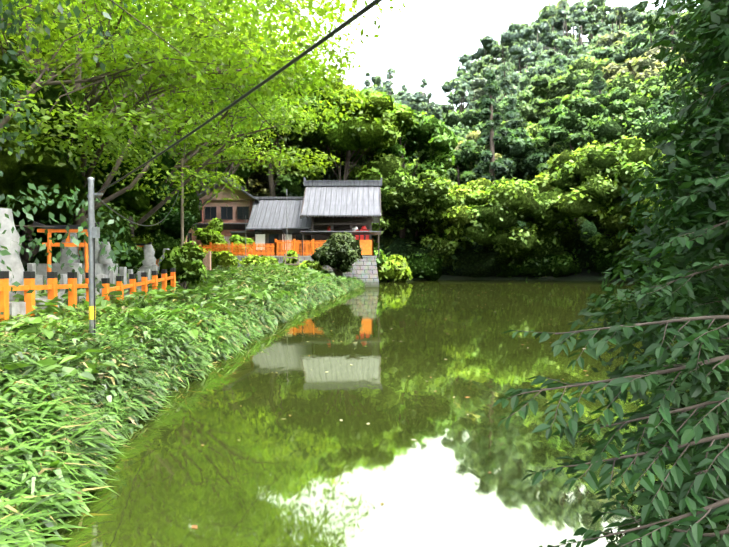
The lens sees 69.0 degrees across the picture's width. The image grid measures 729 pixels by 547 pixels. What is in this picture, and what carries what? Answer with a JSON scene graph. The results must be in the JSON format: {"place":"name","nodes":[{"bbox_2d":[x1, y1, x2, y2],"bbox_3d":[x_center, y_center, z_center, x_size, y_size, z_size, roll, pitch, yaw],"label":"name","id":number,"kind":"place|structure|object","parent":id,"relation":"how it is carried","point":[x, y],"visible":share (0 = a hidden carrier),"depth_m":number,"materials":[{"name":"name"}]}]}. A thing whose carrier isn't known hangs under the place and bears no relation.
{"place":"outdoors","nodes":[
{"label":"outdoors","id":0,"kind":"place"},
{"bbox_2d":[246,197,310,255],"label":"shrine building","id":1,"kind":"structure","parent":0,"point":[271,219],"depth_m":44.56,"materials":[{"name":"grey metal"}]},
{"bbox_2d":[9,41,649,527],"bbox_3d":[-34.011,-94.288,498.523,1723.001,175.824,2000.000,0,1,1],"label":"terrain","id":2,"kind":"structure","parent":0,"point":[585,275],"depth_m":58.51,"materials":[{"name":"brown soil"}]},
{"bbox_2d":[0,208,58,320],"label":"standing stone","id":3,"kind":"object","parent":2,"relation":"on","point":[12,261],"visible":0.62,"depth_m":9.85,"materials":[{"name":"grey stone"}]},
{"bbox_2d":[22,275,42,291],"bbox_3d":[-9.736,-0.066,12.802,2.600,1.330,2.200,0,1,1],"label":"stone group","id":4,"kind":"object","parent":2,"relation":"on","point":[39,279],"visible":0.05,"depth_m":13.72},
{"bbox_2d":[0,271,88,321],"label":"fence","id":5,"kind":"object","parent":2,"relation":"on","point":[52,287],"visible":0.77,"depth_m":9.73,"materials":[{"name":"paint"}]},
{"bbox_2d":[33,221,99,283],"bbox_3d":[-7.923,-0.353,14.180,1.660,2.054,0.165,0,1,-5],"label":"torii","id":6,"kind":"object","parent":2,"relation":"on","point":[58,229],"visible":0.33,"depth_m":14.11,"materials":[{"name":"paint"}]},
{"bbox_2d":[0,0,141,314],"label":"tree","id":7,"kind":"object","parent":2,"relation":"on","point":[18,117],"visible":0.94,"depth_m":10.03,"materials":[{"name":"green plant"}]},
{"bbox_2d":[36,218,127,288],"bbox_3d":[-9.073,-0.607,16.786,2.454,2.280,2.000,0,1,1],"label":"stone group","id":8,"kind":"object","parent":2,"relation":"on","point":[102,263],"visible":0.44,"depth_m":16.49},
{"bbox_2d":[87,177,102,344],"bbox_3d":[-3.924,0.024,7.735,0.220,2.862,0.106,0,1,13],"label":"steel utility pole","id":9,"kind":"object","parent":2,"relation":"on","point":[93,231],"visible":0.94,"depth_m":7.71,"materials":[{"name":"grey metal"}]},
{"bbox_2d":[95,0,381,225],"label":"overhead cables","id":10,"kind":"object","parent":9,"relation":"attached to","point":[329,35],"visible":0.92,"depth_m":3.52,"materials":[{"name":"black plastic"}]},
{"bbox_2d":[23,263,170,303],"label":"stone pillars","id":11,"kind":"structure","parent":2,"relation":"on","point":[63,278],"depth_m":14.21,"materials":[{"name":"grey stone"}]},
{"bbox_2d":[0,48,202,270],"bbox_3d":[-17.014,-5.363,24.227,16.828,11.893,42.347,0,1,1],"label":"tree","id":12,"kind":"object","parent":2,"relation":"on","point":[18,175],"visible":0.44,"depth_m":19.10,"materials":[{"name":"green plant"}]},
{"bbox_2d":[2,0,208,262],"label":"tree","id":13,"kind":"object","parent":2,"relation":"on","point":[25,256],"visible":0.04,"depth_m":26.08,"materials":[{"name":"green plant"}]},
{"bbox_2d":[81,240,144,273],"bbox_3d":[-8.819,-0.340,18.564,2.087,1.668,3.041,-1,1,-37],"label":"bush behind fence","id":14,"kind":"object","parent":2,"relation":"on","point":[135,257],"visible":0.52,"depth_m":17.89,"materials":[{"name":"green plant"}]},
{"bbox_2d":[101,268,175,300],"bbox_3d":[-6.191,0.386,14.929,0.135,1.041,4.635,0,1,0],"label":"fence","id":15,"kind":"object","parent":2,"relation":"on","point":[133,284],"visible":0.67,"depth_m":14.85,"materials":[{"name":"paint"}]},
{"bbox_2d":[135,242,151,246],"bbox_3d":[-11.607,-0.701,27.010,1.494,1.798,0.148,0,1,-5],"label":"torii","id":16,"kind":"object","parent":2,"relation":"on","point":[142,245],"visible":0.04,"depth_m":26.96,"materials":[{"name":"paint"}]},
{"bbox_2d":[136,245,169,274],"bbox_3d":[-8.457,-0.351,21.487,2.200,1.630,1.800,0,1,1],"label":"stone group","id":17,"kind":"object","parent":2,"relation":"on","point":[149,261],"visible":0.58,"depth_m":21.37},
{"bbox_2d":[0,263,346,388],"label":"broadleaf plants","id":18,"kind":"object","parent":2,"relation":"on","point":[91,369],"visible":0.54,"depth_m":11.95,"materials":[{"name":"green plant"}]},
{"bbox_2d":[39,2,323,236],"bbox_3d":[-8.804,-6.413,28.289,12.879,13.699,14.186,0,1,1],"label":"tree","id":19,"kind":"object","parent":2,"relation":"on","point":[255,117],"visible":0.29,"depth_m":28.82,"materials":[{"name":"green plant"}]},
{"bbox_2d":[174,158,188,247],"bbox_3d":[-8.916,-2.621,25.948,0.700,6.013,0.170,0,1,1],"label":"wooden utility pole","id":20,"kind":"object","parent":2,"relation":"on","point":[182,216],"visible":0.65,"depth_m":25.88,"materials":[{"name":"grey wood"}]},
{"bbox_2d":[0,261,365,546],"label":"grassy bank","id":21,"kind":"structure","parent":2,"relation":"on","point":[55,431],"depth_m":6.43,"materials":[{"name":"green plant"}]},
{"bbox_2d":[158,241,207,288],"bbox_3d":[-6.426,-0.186,18.678,1.642,1.958,1.864,1,1,28],"label":"bush","id":22,"kind":"object","parent":2,"relation":"on","point":[185,261],"visible":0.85,"depth_m":18.33,"materials":[{"name":"green plant"}]},
{"bbox_2d":[42,0,324,83],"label":"tree branch","id":23,"kind":"object","parent":2,"relation":"on","point":[50,6],"visible":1,"depth_m":6.29,"materials":[{"name":"green plant"}]},
{"bbox_2d":[0,0,373,224],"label":"tree","id":24,"kind":"object","parent":2,"relation":"on","point":[318,73],"visible":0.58,"depth_m":18.90,"materials":[{"name":"green plant"}]},
{"bbox_2d":[90,0,287,156],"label":"tree","id":25,"kind":"object","parent":2,"relation":"on","point":[204,40],"visible":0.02,"depth_m":39.17,"materials":[{"name":"green plant"}]},
{"bbox_2d":[96,67,286,208],"bbox_3d":[-11.683,-6.926,37.680,12.470,13.839,12.794,0,1,1],"label":"tree","id":26,"kind":"object","parent":2,"relation":"on","point":[200,160],"visible":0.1,"depth_m":37.84,"materials":[{"name":"green plant"}]},
{"bbox_2d":[184,204,201,246],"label":"orange house walls","id":27,"kind":"structure","parent":2,"relation":"on","point":[191,237],"depth_m":46.97,"materials":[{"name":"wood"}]},
{"bbox_2d":[0,0,404,188],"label":"tree","id":28,"kind":"object","parent":2,"relation":"on","point":[198,33],"visible":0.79,"depth_m":15.14,"materials":[{"name":"green plant"}]},
{"bbox_2d":[201,251,210,270],"bbox_3d":[-9.528,-0.605,30.194,1.643,1.320,0.130,0,1,8],"label":"post","id":29,"kind":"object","parent":2,"relation":"on","point":[207,265],"depth_m":30.04,"materials":[{"name":"wood"}]},
{"bbox_2d":[192,218,227,251],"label":"shrub","id":30,"kind":"object","parent":2,"relation":"on","point":[211,233],"visible":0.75,"depth_m":42.65,"materials":[{"name":"green plant"}]},
{"bbox_2d":[203,248,239,269],"bbox_3d":[-9.465,-0.739,34.830,3.082,1.799,3.560,1,1,28],"label":"shrub","id":31,"kind":"object","parent":2,"relation":"on","point":[224,259],"visible":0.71,"depth_m":33.77,"materials":[{"name":"green plant"}]},
{"bbox_2d":[175,36,275,192],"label":"tall tree","id":32,"kind":"object","parent":2,"relation":"on","point":[242,140],"visible":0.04,"depth_m":55.45,"materials":[{"name":"green plant"}]},
{"bbox_2d":[191,177,260,255],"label":"house","id":33,"kind":"structure","parent":2,"relation":"on","point":[234,213],"depth_m":47.29,"materials":[{"name":"pink paint"}]},
{"bbox_2d":[229,234,253,255],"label":"shrub","id":34,"kind":"object","parent":2,"relation":"on","point":[236,239],"visible":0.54,"depth_m":43.08,"materials":[{"name":"green plant"}]},
{"bbox_2d":[238,254,278,267],"bbox_3d":[-7.586,-0.650,38.767,3.112,1.517,2.426,-1,1,-38],"label":"shrub","id":35,"kind":"object","parent":2,"relation":"on","point":[254,259],"visible":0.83,"depth_m":38.17,"materials":[{"name":"green plant"}]},
{"bbox_2d":[193,67,341,196],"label":"tall tree","id":36,"kind":"object","parent":2,"relation":"on","point":[289,182],"visible":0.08,"depth_m":56.08,"materials":[{"name":"green plant"}]},
{"bbox_2d":[245,189,298,264],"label":"flag poles and sign frame","id":37,"kind":"object","parent":2,"relation":"on","point":[285,254],"visible":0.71,"depth_m":40.84,"materials":[{"name":"grey wood"}]},
{"bbox_2d":[283,249,300,265],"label":"bush","id":38,"kind":"object","parent":2,"relation":"on","point":[290,253],"visible":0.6,"depth_m":40.80,"materials":[{"name":"green plant"}]},
{"bbox_2d":[235,256,378,286],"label":"stone wall","id":39,"kind":"structure","parent":2,"relation":"on","point":[365,269],"depth_m":41.80,"materials":[{"name":"grey stone"}]},
{"bbox_2d":[198,238,373,255],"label":"fence","id":40,"kind":"object","parent":39,"relation":"on","point":[368,247],"visible":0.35,"depth_m":42.17,"materials":[{"name":"paint"}]},
{"bbox_2d":[300,177,381,256],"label":"shrine building","id":41,"kind":"structure","parent":39,"relation":"on","point":[330,207],"depth_m":44.43,"materials":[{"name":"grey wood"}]},
{"bbox_2d":[296,259,322,271],"bbox_3d":[-4.040,-0.334,39.405,2.166,1.498,1.736,0,1,1],"label":"shrub","id":42,"kind":"object","parent":2,"relation":"on","point":[313,264],"visible":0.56,"depth_m":38.91,"materials":[{"name":"green plant"}]},
{"bbox_2d":[274,73,398,179],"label":"tall tree","id":43,"kind":"object","parent":2,"relation":"on","point":[293,168],"visible":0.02,"depth_m":60.54,"materials":[{"name":"green plant"}]},
{"bbox_2d":[311,231,363,275],"bbox_3d":[-2.016,-1.266,39.477,3.908,3.796,3.657,0,1,1],"label":"dark shrub","id":44,"kind":"object","parent":2,"relation":"on","point":[340,252],"visible":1,"depth_m":38.68,"materials":[{"name":"green plant"}]},
{"bbox_2d":[282,88,418,183],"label":"tall tree","id":45,"kind":"object","parent":2,"relation":"on","point":[384,122],"visible":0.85,"depth_m":52.69,"materials":[{"name":"green plant"}]},
{"bbox_2d":[0,0,726,274],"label":"forest trees","id":46,"kind":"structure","parent":2,"relation":"on","point":[583,151],"depth_m":57.34,"materials":[{"name":"green plant"}]},
{"bbox_2d":[377,254,412,281],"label":"lime bush beside terrace","id":47,"kind":"object","parent":2,"relation":"on","point":[394,268],"visible":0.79,"depth_m":52.61,"materials":[{"name":"green plant"}]},
{"bbox_2d":[344,102,457,237],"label":"tall tree","id":48,"kind":"object","parent":2,"relation":"on","point":[434,144],"visible":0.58,"depth_m":61.09,"materials":[{"name":"green plant"}]},
{"bbox_2d":[175,177,659,276],"bbox_3d":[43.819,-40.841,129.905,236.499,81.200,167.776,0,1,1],"label":"bushes","id":49,"kind":"object","parent":2,"relation":"on","point":[477,260],"visible":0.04,"depth_m":59.23,"materials":[{"name":"green plant"}]},
{"bbox_2d":[321,0,663,121],"bbox_3d":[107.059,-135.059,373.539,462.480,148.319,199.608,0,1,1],"label":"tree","id":50,"kind":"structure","parent":2,"relation":"on","point":[519,42],"depth_m":332.81,"materials":[{"name":"green plant"}]},
{"bbox_2d":[374,232,716,280],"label":"bushes","id":51,"kind":"object","parent":2,"relation":"on","point":[426,266],"visible":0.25,"depth_m":57.22,"materials":[{"name":"green plant"}]},
{"bbox_2d":[460,4,685,128],"bbox_3d":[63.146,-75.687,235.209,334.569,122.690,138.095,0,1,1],"label":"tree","id":52,"kind":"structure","parent":2,"relation":"on","point":[520,81],"depth_m":268.74,"materials":[{"name":"green plant"}]},
{"bbox_2d":[440,0,726,139],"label":"forest trees","id":53,"kind":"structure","parent":2,"relation":"on","point":[557,76],"depth_m":112.48,"materials":[{"name":"green plant"}]},
{"bbox_2d":[492,0,728,546],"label":"tree foliage","id":54,"kind":"object","parent":2,"relation":"on","point":[702,347],"visible":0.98,"depth_m":2.98,"materials":[{"name":"green plant"}]},
{"bbox_2d":[43,280,728,546],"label":"pond water","id":55,"kind":"structure","parent":0,"point":[312,470],"depth_m":5.67,"materials":[{"name":"green liquid"}]},
{"bbox_2d":[191,295,593,528],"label":"floating leaves","id":56,"kind":"object","parent":55,"relation":"on","point":[195,526],"visible":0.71,"depth_m":6.76,"materials":[{"name":"beige plant"}]},
{"bbox_2d":[134,0,699,111],"label":"sky","id":57,"kind":"structure","parent":0,"point":[425,40],"materials":[{"name":"white"}]}
]}

